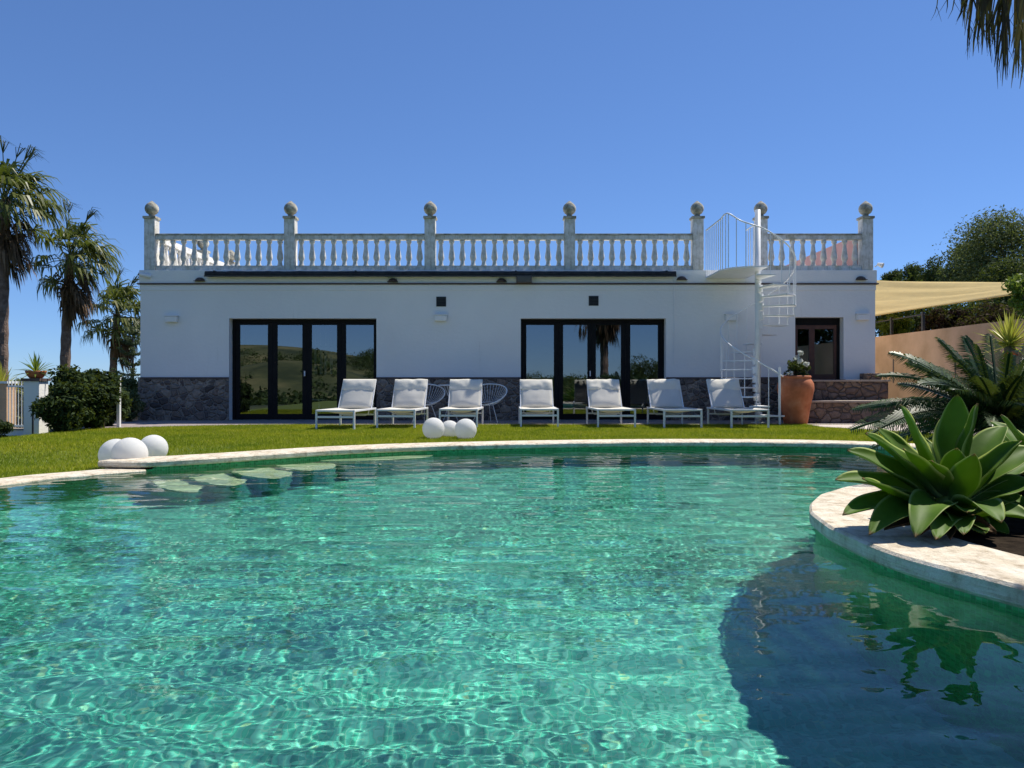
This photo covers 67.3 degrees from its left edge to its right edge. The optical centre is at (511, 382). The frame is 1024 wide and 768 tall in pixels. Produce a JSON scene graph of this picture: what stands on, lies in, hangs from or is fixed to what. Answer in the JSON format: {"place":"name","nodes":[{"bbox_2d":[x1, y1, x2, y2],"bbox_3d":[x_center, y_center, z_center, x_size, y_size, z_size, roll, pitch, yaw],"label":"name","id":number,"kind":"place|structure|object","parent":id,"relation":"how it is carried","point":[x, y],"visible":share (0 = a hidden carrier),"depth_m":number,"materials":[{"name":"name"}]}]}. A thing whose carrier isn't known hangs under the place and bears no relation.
{"place":"outdoors","nodes":[
{"label":"outdoors","id":0,"kind":"place"},
{"bbox_2d":[0,419,974,477],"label":"lawn ground","id":1,"kind":"structure","parent":0,"point":[140,437],"depth_m":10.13,"materials":[{"name":"green plant"}]},
{"bbox_2d":[0,419,14,437],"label":"dark shrub","id":2,"kind":"object","parent":1,"relation":"on","point":[6,427],"visible":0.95,"depth_m":13.43,"materials":[{"name":"green plant"}]},
{"bbox_2d":[7,381,23,427],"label":"garden gate","id":3,"kind":"structure","parent":1,"relation":"on","point":[15,386],"depth_m":14.97,"materials":[{"name":"white metal"}]},
{"bbox_2d":[29,407,33,433],"bbox_3d":[-8.739,0.737,14.040,0.142,0.585,0.033,0,0,0],"label":"standpipe","id":4,"kind":"object","parent":1,"relation":"on","point":[32,422],"visible":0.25,"depth_m":14.03,"materials":[{"name":"black metal"}]},
{"bbox_2d":[21,378,50,434],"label":"gate pillar","id":5,"kind":"structure","parent":1,"relation":"on","point":[34,388],"depth_m":14.36,"materials":[{"name":"white paint"}]},
{"bbox_2d":[25,371,46,377],"bbox_3d":[-8.983,-0.147,14.508,0.363,0.140,0.363,0,0,0],"label":"clay pot","id":6,"kind":"object","parent":5,"relation":"on","point":[31,374],"visible":0.87,"depth_m":14.39,"materials":[{"name":"ceramic"}]},
{"bbox_2d":[16,353,53,379],"bbox_3d":[-9.015,-0.313,14.522,0.768,0.571,0.782,0,0,0],"label":"potted plant","id":7,"kind":"object","parent":6,"relation":"in","point":[35,362],"visible":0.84,"depth_m":14.46,"materials":[{"name":"green plant"}]},
{"bbox_2d":[28,364,106,431],"bbox_3d":[-7.799,0.325,13.490,1.013,1.318,1.457,0,0,0],"label":"oleander shrub","id":8,"kind":"object","parent":1,"relation":"on","point":[62,408],"visible":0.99,"depth_m":13.22,"materials":[{"name":"green plant"}]},
{"bbox_2d":[81,368,124,428],"bbox_3d":[-7.705,0.348,14.226,0.958,1.255,1.151,0,0,-30],"label":"oleander shrub","id":9,"kind":"object","parent":1,"relation":"on","point":[108,383],"visible":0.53,"depth_m":14.11,"materials":[{"name":"green plant"}]},
{"bbox_2d":[98,439,120,468],"bbox_3d":[-4.507,0.827,8.750,0.364,0.368,0.364,0,0,0],"label":"globe lamp","id":10,"kind":"object","parent":1,"relation":"on","point":[104,451],"visible":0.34,"depth_m":8.60,"materials":[{"name":"white paint"}]},
{"bbox_2d":[105,387,132,425],"bbox_3d":[-7.957,0.451,14.969,0.959,1.100,0.994,0,0,33],"label":"oleander shrub","id":11,"kind":"object","parent":1,"relation":"on","point":[126,402],"visible":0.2,"depth_m":14.95,"materials":[{"name":"green plant"}]},
{"bbox_2d":[110,438,147,458],"bbox_3d":[-4.178,0.791,8.400,0.372,0.376,0.372,0,0,0],"label":"globe lamp","id":12,"kind":"object","parent":1,"relation":"on","point":[127,448],"visible":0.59,"depth_m":8.27,"materials":[{"name":"white paint"}]},
{"bbox_2d":[123,388,145,421],"bbox_3d":[-8.296,0.579,16.682,0.659,0.982,0.642,0,0,-26],"label":"grey green shrub","id":13,"kind":"object","parent":1,"relation":"on","point":[136,406],"visible":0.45,"depth_m":16.63,"materials":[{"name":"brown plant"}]},
{"bbox_2d":[141,435,167,456],"bbox_3d":[-4.224,0.782,9.050,0.326,0.330,0.326,0,0,0],"label":"globe lamp","id":14,"kind":"object","parent":1,"relation":"on","point":[156,445],"visible":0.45,"depth_m":8.95,"materials":[{"name":"white paint"}]},
{"bbox_2d":[315,379,376,429],"bbox_3d":[-3.108,0.397,14.583,0.734,0.925,1.482,0,0,6],"label":"sun lounger","id":15,"kind":"object","parent":1,"relation":"on","point":[356,395],"visible":0.96,"depth_m":15.06,"materials":[{"name":"white"}]},
{"bbox_2d":[376,379,427,428],"bbox_3d":[-2.098,0.394,14.939,0.734,0.932,1.488,0,0,4],"label":"sun lounger","id":16,"kind":"object","parent":1,"relation":"on","point":[409,395],"visible":0.92,"depth_m":15.41,"materials":[{"name":"white fabric"}]},
{"bbox_2d":[422,418,443,438],"bbox_3d":[-1.198,0.707,11.720,0.336,0.340,0.336,0,0,0],"label":"globe lamp","id":17,"kind":"object","parent":1,"relation":"on","point":[432,427],"visible":0.85,"depth_m":11.60,"materials":[{"name":"white paint"}]},
{"bbox_2d":[443,420,455,436],"bbox_3d":[-0.986,0.757,12.150,0.310,0.314,0.310,0,0,0],"label":"globe lamp","id":18,"kind":"object","parent":1,"relation":"on","point":[449,427],"visible":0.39,"depth_m":12.02,"materials":[{"name":"white paint"}]},
{"bbox_2d":[455,419,476,438],"bbox_3d":[-0.705,0.721,11.680,0.336,0.340,0.336,0,0,0],"label":"globe lamp","id":19,"kind":"object","parent":1,"relation":"on","point":[465,428],"visible":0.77,"depth_m":11.56,"materials":[{"name":"white paint"}]},
{"bbox_2d":[586,379,635,426],"bbox_3d":[1.915,0.394,15.141,0.734,0.933,1.490,0,0,-4],"label":"sun lounger","id":20,"kind":"object","parent":1,"relation":"on","point":[604,396],"visible":0.97,"depth_m":15.62,"materials":[{"name":"white fabric"}]},
{"bbox_2d":[647,379,702,428],"bbox_3d":[3.128,0.391,14.992,0.734,0.938,1.492,0,0,-3],"label":"sun lounger","id":21,"kind":"object","parent":1,"relation":"on","point":[665,395],"visible":0.95,"depth_m":15.47,"materials":[{"name":"white"}]},
{"bbox_2d":[706,379,769,427],"bbox_3d":[4.342,0.394,14.939,0.734,0.932,1.489,0,0,-5],"label":"sun lounger","id":22,"kind":"object","parent":1,"relation":"on","point":[725,394],"visible":0.97,"depth_m":15.41,"materials":[{"name":"white fabric"}]},
{"bbox_2d":[848,334,1023,458],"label":"cycad","id":23,"kind":"object","parent":1,"relation":"on","point":[991,395],"visible":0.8,"depth_m":6.41,"materials":[{"name":"green plant"}]},
{"bbox_2d":[928,358,1023,440],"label":"cycad","id":24,"kind":"object","parent":1,"relation":"on","point":[929,439],"depth_m":7.57,"materials":[{"name":"green plant"}]},
{"bbox_2d":[976,308,1023,375],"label":"yucca","id":25,"kind":"object","parent":1,"relation":"on","point":[1008,335],"visible":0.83,"depth_m":9.25,"materials":[{"name":"green plant"}]},
{"bbox_2d":[1001,271,1023,321],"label":"bright shrub","id":26,"kind":"object","parent":1,"relation":"on","point":[1014,286],"visible":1,"depth_m":10.53,"materials":[{"name":"green plant"}]},
{"bbox_2d":[50,420,925,431],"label":"patio","id":27,"kind":"structure","parent":0,"point":[149,423],"depth_m":16.26,"materials":[{"name":"beige stone"}]},
{"bbox_2d":[117,377,120,426],"bbox_3d":[-7.467,0.383,14.600,0.068,0.955,0.068,0,0,0],"label":"white post","id":28,"kind":"object","parent":27,"relation":"on","point":[118,415],"visible":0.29,"depth_m":14.57,"materials":[{"name":"paint"}]},
{"bbox_2d":[412,384,444,422],"bbox_3d":[-1.839,0.437,16.211,0.866,0.828,0.654,0,0,-8],"label":"wire chair","id":29,"kind":"object","parent":27,"relation":"on","point":[435,402],"visible":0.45,"depth_m":16.33,"materials":[{"name":"white paint"}]},
{"bbox_2d":[438,385,457,421],"bbox_3d":[-1.339,0.450,16.500,0.500,0.805,0.500,0,0,0],"label":"table","id":30,"kind":"object","parent":27,"relation":"on","point":[448,396],"visible":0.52,"depth_m":16.51,"materials":[{"name":"white paint"}]},
{"bbox_2d":[439,379,483,426],"bbox_3d":[-0.978,0.395,15.190,0.734,0.930,1.488,0,0,2],"label":"sun lounger","id":31,"kind":"object","parent":27,"relation":"on","point":[465,398],"visible":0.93,"depth_m":15.67,"materials":[{"name":"white fabric"}]},
{"bbox_2d":[473,383,507,422],"bbox_3d":[-0.520,0.437,16.210,0.866,0.828,0.654,0,0,12],"label":"wire chair","id":32,"kind":"object","parent":27,"relation":"on","point":[499,400],"visible":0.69,"depth_m":16.32,"materials":[{"name":"white paint"}]},
{"bbox_2d":[137,241,878,419],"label":"house","id":33,"kind":"structure","parent":27,"relation":"on","point":[232,348],"depth_m":17.20,"materials":[{"name":"white paint"}]},
{"bbox_2d":[138,272,150,277],"bbox_3d":[-8.184,-2.384,17.117,0.260,0.136,0.136,0,0,-31],"label":"security camera","id":34,"kind":"object","parent":33,"relation":"attached to","point":[145,275],"visible":1,"depth_m":17.07,"materials":[{"name":"white paint"}]},
{"bbox_2d":[163,315,177,321],"bbox_3d":[-7.598,-1.415,17.143,0.300,0.153,0.110,0,0,0],"label":"wall light","id":35,"kind":"object","parent":33,"relation":"attached to","point":[170,318],"visible":1,"depth_m":17.10,"materials":[{"name":"white paint"}]},
{"bbox_2d":[193,277,204,280],"bbox_3d":[-6.968,-2.300,17.125,0.234,0.091,0.108,0,0,0],"label":"shell lamp","id":36,"kind":"object","parent":33,"relation":"attached to","point":[199,279],"visible":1,"depth_m":17.09,"materials":[{"name":"brown metal"}]},
{"bbox_2d":[232,319,375,419],"bbox_3d":[-4.682,-0.292,17.420,3.297,2.280,0.140,0,0,0],"label":"glazed door","id":37,"kind":"structure","parent":33,"relation":"in","point":[272,324],"depth_m":17.42,"materials":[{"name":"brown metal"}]},
{"bbox_2d":[312,399,327,413],"bbox_3d":[-4.665,0.626,18.600,0.420,0.455,0.420,0,0,0],"label":"side table","id":38,"kind":"object","parent":33,"relation":"in","point":[318,400],"visible":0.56,"depth_m":18.53,"materials":[{"name":"black paint"}]},
{"bbox_2d":[314,325,332,373],"bbox_3d":[-4.764,-1.020,19.425,0.457,1.620,0.120,0,0,0],"label":"pendant lamp","id":39,"kind":"object","parent":33,"relation":"hanging from","point":[321,360],"visible":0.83,"depth_m":19.39,"materials":[{"name":"white paint"}]},
{"bbox_2d":[387,278,397,281],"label":"shell lamp","id":40,"kind":"object","parent":33,"relation":"attached to","point":[392,280],"visible":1,"depth_m":17.09,"materials":[{"name":"brown metal"}]},
{"bbox_2d":[204,270,676,276],"bbox_3d":[-1.588,-2.410,17.092,10.456,0.140,0.174,0,0,0],"label":"awning","id":41,"kind":"object","parent":33,"relation":"attached to","point":[355,273],"visible":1,"depth_m":17.03,"materials":[{"name":"black fabric"}]},
{"bbox_2d":[434,314,446,320],"bbox_3d":[-1.593,-1.442,17.143,0.300,0.153,0.110,0,0,0],"label":"wall light","id":42,"kind":"object","parent":33,"relation":"attached to","point":[440,317],"visible":1,"depth_m":17.10,"materials":[{"name":"white paint"}]},
{"bbox_2d":[496,278,506,281],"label":"shell lamp","id":43,"kind":"object","parent":33,"relation":"attached to","point":[501,280],"visible":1,"depth_m":17.09,"materials":[{"name":"brown metal"}]},
{"bbox_2d":[142,201,874,269],"bbox_3d":[-0.075,-3.171,21.660,16.379,1.838,8.980,0,0,0],"label":"balustrade","id":44,"kind":"object","parent":33,"relation":"on","point":[155,240],"visible":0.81,"depth_m":17.25,"materials":[{"name":"stone"}]},
{"bbox_2d":[516,276,531,282],"bbox_3d":[0.267,-2.284,17.085,0.340,0.150,0.182,0,0,0],"label":"floodlight","id":45,"kind":"object","parent":33,"relation":"attached to","point":[523,279],"visible":1,"depth_m":16.99,"materials":[{"name":"brown metal"}]},
{"bbox_2d":[521,319,663,419],"bbox_3d":[1.820,-0.292,17.420,3.247,2.280,0.140,0,0,0],"label":"glazed door","id":46,"kind":"structure","parent":33,"relation":"in","point":[558,324],"depth_m":17.42,"materials":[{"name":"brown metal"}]},
{"bbox_2d":[673,312,673,355],"bbox_3d":[3.607,-1.351,17.177,0.036,1.880,0.018,0,0,29],"label":"awning crank","id":47,"kind":"object","parent":33,"relation":"hanging from","point":[673,333],"visible":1,"depth_m":17.17,"materials":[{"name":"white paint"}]},
{"bbox_2d":[677,276,687,279],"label":"shell lamp","id":48,"kind":"object","parent":33,"relation":"attached to","point":[681,278],"visible":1,"depth_m":17.09,"materials":[{"name":"brown metal"}]},
{"bbox_2d":[724,314,738,320],"bbox_3d":[4.895,-1.451,17.143,0.300,0.153,0.110,0,0,0],"label":"wall light","id":49,"kind":"object","parent":33,"relation":"attached to","point":[727,316],"visible":0.82,"depth_m":17.10,"materials":[{"name":"white paint"}]},
{"bbox_2d":[795,318,839,378],"bbox_3d":[6.877,-0.761,17.440,1.083,1.396,0.080,0,0,0],"label":"timber door","id":50,"kind":"structure","parent":33,"relation":"in","point":[811,324],"depth_m":17.41,"materials":[{"name":"brown wood"}]},
{"bbox_2d":[856,276,867,279],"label":"shell lamp","id":51,"kind":"object","parent":33,"relation":"attached to","point":[860,278],"visible":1,"depth_m":17.09,"materials":[{"name":"brown metal"}]},
{"bbox_2d":[856,313,870,319],"bbox_3d":[7.821,-1.460,17.143,0.300,0.153,0.110,0,0,0],"label":"wall light","id":52,"kind":"object","parent":33,"relation":"attached to","point":[862,316],"visible":1,"depth_m":17.10,"materials":[{"name":"white paint"}]},
{"bbox_2d":[874,263,883,267],"bbox_3d":[8.258,-2.630,17.285,0.196,0.132,0.119,0,0,38],"label":"spotlight","id":53,"kind":"object","parent":33,"relation":"attached to","point":[881,265],"visible":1,"depth_m":17.25,"materials":[{"name":"white paint"}]},
{"bbox_2d":[519,379,558,426],"bbox_3d":[0.510,0.398,15.293,0.734,0.924,1.491,0,0,-1],"label":"sun lounger","id":54,"kind":"object","parent":27,"relation":"on","point":[536,397],"visible":0.94,"depth_m":15.77,"materials":[{"name":"white fabric"}]},
{"bbox_2d":[705,209,796,424],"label":"spiral staircase","id":55,"kind":"structure","parent":27,"relation":"on","point":[742,272],"depth_m":15.99,"materials":[{"name":"white metal"}]},
{"bbox_2d":[777,376,813,423],"bbox_3d":[5.792,0.355,15.700,0.720,0.985,0.720,0,0,0],"label":"terracotta jar","id":56,"kind":"object","parent":27,"relation":"on","point":[797,392],"visible":0.87,"depth_m":15.45,"materials":[{"name":"ceramic"}]},
{"bbox_2d":[783,350,810,375],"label":"flowering plant","id":57,"kind":"object","parent":56,"relation":"in","point":[794,367],"visible":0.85,"depth_m":15.60,"materials":[{"name":"grey plant"}]},
{"bbox_2d":[0,449,1023,767],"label":"water","id":58,"kind":"structure","parent":0,"point":[640,609],"depth_m":2.93,"materials":[{"name":"teal liquid"}]},
{"bbox_2d":[0,0,1023,384],"label":"sky","id":59,"kind":"structure","parent":0,"point":[360,115],"materials":[{"name":"blue"}]},
{"bbox_2d":[808,373,904,422],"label":"stone steps","id":60,"kind":"structure","parent":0,"point":[834,401],"depth_m":16.52,"materials":[{"name":"grey stone"}]},
{"bbox_2d":[819,425,1023,432],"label":"garden path","id":61,"kind":"structure","parent":0,"point":[844,426],"depth_m":14.82,"materials":[{"name":"beige stone"}]},
{"bbox_3d":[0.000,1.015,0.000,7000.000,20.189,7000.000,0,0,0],"label":"terrain","id":62,"kind":"structure","parent":0,"visible":0},
{"bbox_2d":[0,381,17,427],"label":"gate","id":63,"kind":"structure","parent":62,"relation":"on","point":[3,401],"depth_m":15.29,"materials":[{"name":"white paint"}]},
{"bbox_2d":[0,362,23,394],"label":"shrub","id":64,"kind":"object","parent":62,"relation":"on","point":[2,376],"visible":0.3,"depth_m":16.35,"materials":[{"name":"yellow plant"}]},
{"bbox_2d":[3,428,23,435],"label":"wall","id":65,"kind":"structure","parent":62,"relation":"on","point":[18,431],"depth_m":14.55,"materials":[{"name":"white paint"}]},
{"bbox_2d":[14,377,23,427],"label":"gate","id":66,"kind":"structure","parent":62,"relation":"on","point":[19,380],"depth_m":17.37,"materials":[{"name":"white metal"}]},
{"bbox_2d":[0,135,75,380],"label":"fan palm","id":67,"kind":"object","parent":62,"relation":"on","point":[14,245],"visible":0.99,"depth_m":21.87,"materials":[{"name":"green plant"}]},
{"bbox_2d":[19,199,127,373],"bbox_3d":[-14.145,-1.974,25.025,2.740,7.868,3.004,0,0,0],"label":"fan palm","id":68,"kind":"object","parent":62,"relation":"on","point":[75,299],"visible":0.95,"depth_m":24.71,"materials":[{"name":"green plant"}]},
{"bbox_2d":[73,268,139,372],"bbox_3d":[-15.202,-1.163,29.945,3.034,6.647,3.295,0,0,0],"label":"fan palm","id":69,"kind":"object","parent":62,"relation":"on","point":[123,298],"visible":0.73,"depth_m":29.54,"materials":[{"name":"green plant"}]},
{"bbox_2d":[110,326,139,377],"bbox_3d":[-10.364,-0.190,21.004,1.617,2.700,1.462,0,0,0],"label":"star pine","id":70,"kind":"object","parent":62,"relation":"on","point":[132,342],"visible":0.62,"depth_m":20.88,"materials":[{"name":"green plant"}]},
{"bbox_2d":[120,373,137,392],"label":"green bush","id":71,"kind":"object","parent":62,"relation":"on","point":[131,382],"visible":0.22,"depth_m":19.36,"materials":[{"name":"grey plant"}]},
{"bbox_2d":[880,269,902,280],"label":"bushy tree","id":72,"kind":"object","parent":62,"relation":"on","point":[890,276],"visible":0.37,"depth_m":44.66,"materials":[{"name":"green plant"}]},
{"bbox_2d":[875,313,914,335],"bbox_3d":[10.628,-1.484,21.462,1.138,0.917,0.913,0,0,-14],"label":"green shrub","id":73,"kind":"object","parent":62,"relation":"on","point":[903,325],"visible":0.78,"depth_m":21.24,"materials":[{"name":"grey plant"}]},
{"bbox_2d":[895,261,923,317],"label":"bushy tree","id":74,"kind":"object","parent":62,"relation":"on","point":[910,268],"visible":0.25,"depth_m":41.85,"materials":[{"name":"green plant"}]},
{"bbox_2d":[914,253,950,307],"bbox_3d":[21.136,-4.136,38.110,1.993,4.480,2.511,0,0,0],"label":"bushy tree","id":75,"kind":"object","parent":62,"relation":"on","point":[930,275],"visible":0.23,"depth_m":37.97,"materials":[{"name":"green plant"}]},
{"bbox_2d":[875,273,1015,336],"bbox_3d":[13.368,-2.051,24.507,6.592,2.918,3.143,0,0,0],"label":"hedge","id":76,"kind":"object","parent":62,"relation":"on","point":[917,321],"visible":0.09,"depth_m":24.05,"materials":[{"name":"green plant"}]},
{"bbox_2d":[915,306,976,331],"bbox_3d":[10.499,-1.394,18.594,1.381,0.876,1.497,0,0,28],"label":"plum shrub","id":77,"kind":"object","parent":62,"relation":"on","point":[940,319],"visible":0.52,"depth_m":18.23,"materials":[{"name":"green plant"}]},
{"bbox_2d":[875,319,1023,417],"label":"terrace wall","id":78,"kind":"structure","parent":62,"relation":"on","point":[923,344],"depth_m":17.92,"materials":[{"name":"paint"}]},
{"bbox_2d":[875,312,925,334],"bbox_3d":[9.680,-1.430,21.500,0.060,0.460,7.000,0,0,0],"label":"terrace fence","id":79,"kind":"object","parent":78,"relation":"on","point":[922,315],"visible":0.33,"depth_m":18.79,"materials":[{"name":"black metal"}]},
{"bbox_2d":[934,239,987,306],"bbox_3d":[19.596,-4.011,33.052,2.364,4.539,2.605,0,0,0],"label":"bushy tree","id":80,"kind":"object","parent":62,"relation":"on","point":[943,278],"visible":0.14,"depth_m":33.26,"materials":[{"name":"green plant"}]},
{"bbox_2d":[932,204,1023,302],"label":"olive tree","id":81,"kind":"object","parent":62,"relation":"on","point":[1008,239],"visible":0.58,"depth_m":29.75,"materials":[{"name":"green plant"}]},
{"bbox_2d":[954,298,1022,326],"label":"plum shrub","id":82,"kind":"object","parent":62,"relation":"on","point":[990,315],"visible":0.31,"depth_m":16.94,"materials":[{"name":"green plant"}]},
{"bbox_2d":[969,254,1023,308],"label":"bushy tree","id":83,"kind":"object","parent":62,"relation":"on","point":[1007,272],"visible":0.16,"depth_m":25.00,"materials":[{"name":"green plant"}]},
{"label":"pool floor","id":84,"kind":"structure","parent":0,"visible":0},
{"bbox_2d":[146,446,1023,612],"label":"pool wall","id":85,"kind":"structure","parent":84,"relation":"on","point":[579,448],"depth_m":9.67,"materials":[{"name":"tile"}]},
{"bbox_2d":[0,468,145,485],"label":"pool coping","id":86,"kind":"object","parent":85,"relation":"on","point":[7,481],"visible":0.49,"depth_m":7.47,"materials":[{"name":"stone"}]},
{"bbox_2d":[98,439,915,468],"bbox_3d":[0.655,0.899,9.774,10.328,0.174,2.387,0,0,-7],"label":"pool coping","id":87,"kind":"object","parent":85,"relation":"on","point":[182,460],"visible":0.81,"depth_m":10.10,"materials":[{"name":"stone"}]},
{"bbox_2d":[809,484,1023,608],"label":"island coping","id":88,"kind":"object","parent":85,"relation":"on","point":[973,569],"visible":0.58,"depth_m":3.71,"materials":[{"name":"stone"}]},
{"bbox_2d":[945,516,1023,555],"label":"planting bed","id":89,"kind":"object","parent":88,"relation":"in","point":[1013,542],"visible":0.11,"depth_m":4.01,"materials":[{"name":"soil"}]},
{"bbox_2d":[835,394,1023,539],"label":"agave","id":90,"kind":"object","parent":89,"relation":"on","point":[952,477],"visible":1,"depth_m":4.21,"materials":[{"name":"green plant"}]},
{"bbox_2d":[931,0,1023,86],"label":"fan palm","id":91,"kind":"object","parent":89,"relation":"on","point":[985,18],"visible":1,"depth_m":4.11,"materials":[{"name":"green plant"}]},
{"bbox_2d":[990,414,1023,472],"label":"agave","id":92,"kind":"object","parent":89,"relation":"on","point":[1013,433],"visible":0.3,"depth_m":4.78,"materials":[{"name":"green plant"}]},
{"bbox_2d":[1018,473,1023,495],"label":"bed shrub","id":93,"kind":"object","parent":89,"relation":"on","point":[1022,492],"visible":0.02,"depth_m":4.97,"materials":[{"name":"green plant"}]},
{"bbox_3d":[13.684,-1.888,20.000,0.160,1.736,0.160,0,0,0],"label":"sail mast","id":94,"kind":"object","parent":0,"visible":0},
{"bbox_2d":[875,280,1010,315],"bbox_3d":[11.346,-2.458,21.221,5.218,1.799,5.533,0,0,37],"label":"shade sail","id":95,"kind":"object","parent":94,"relation":"attached to","point":[894,296],"visible":0.75,"depth_m":20.41,"materials":[{"name":"beige fabric"}]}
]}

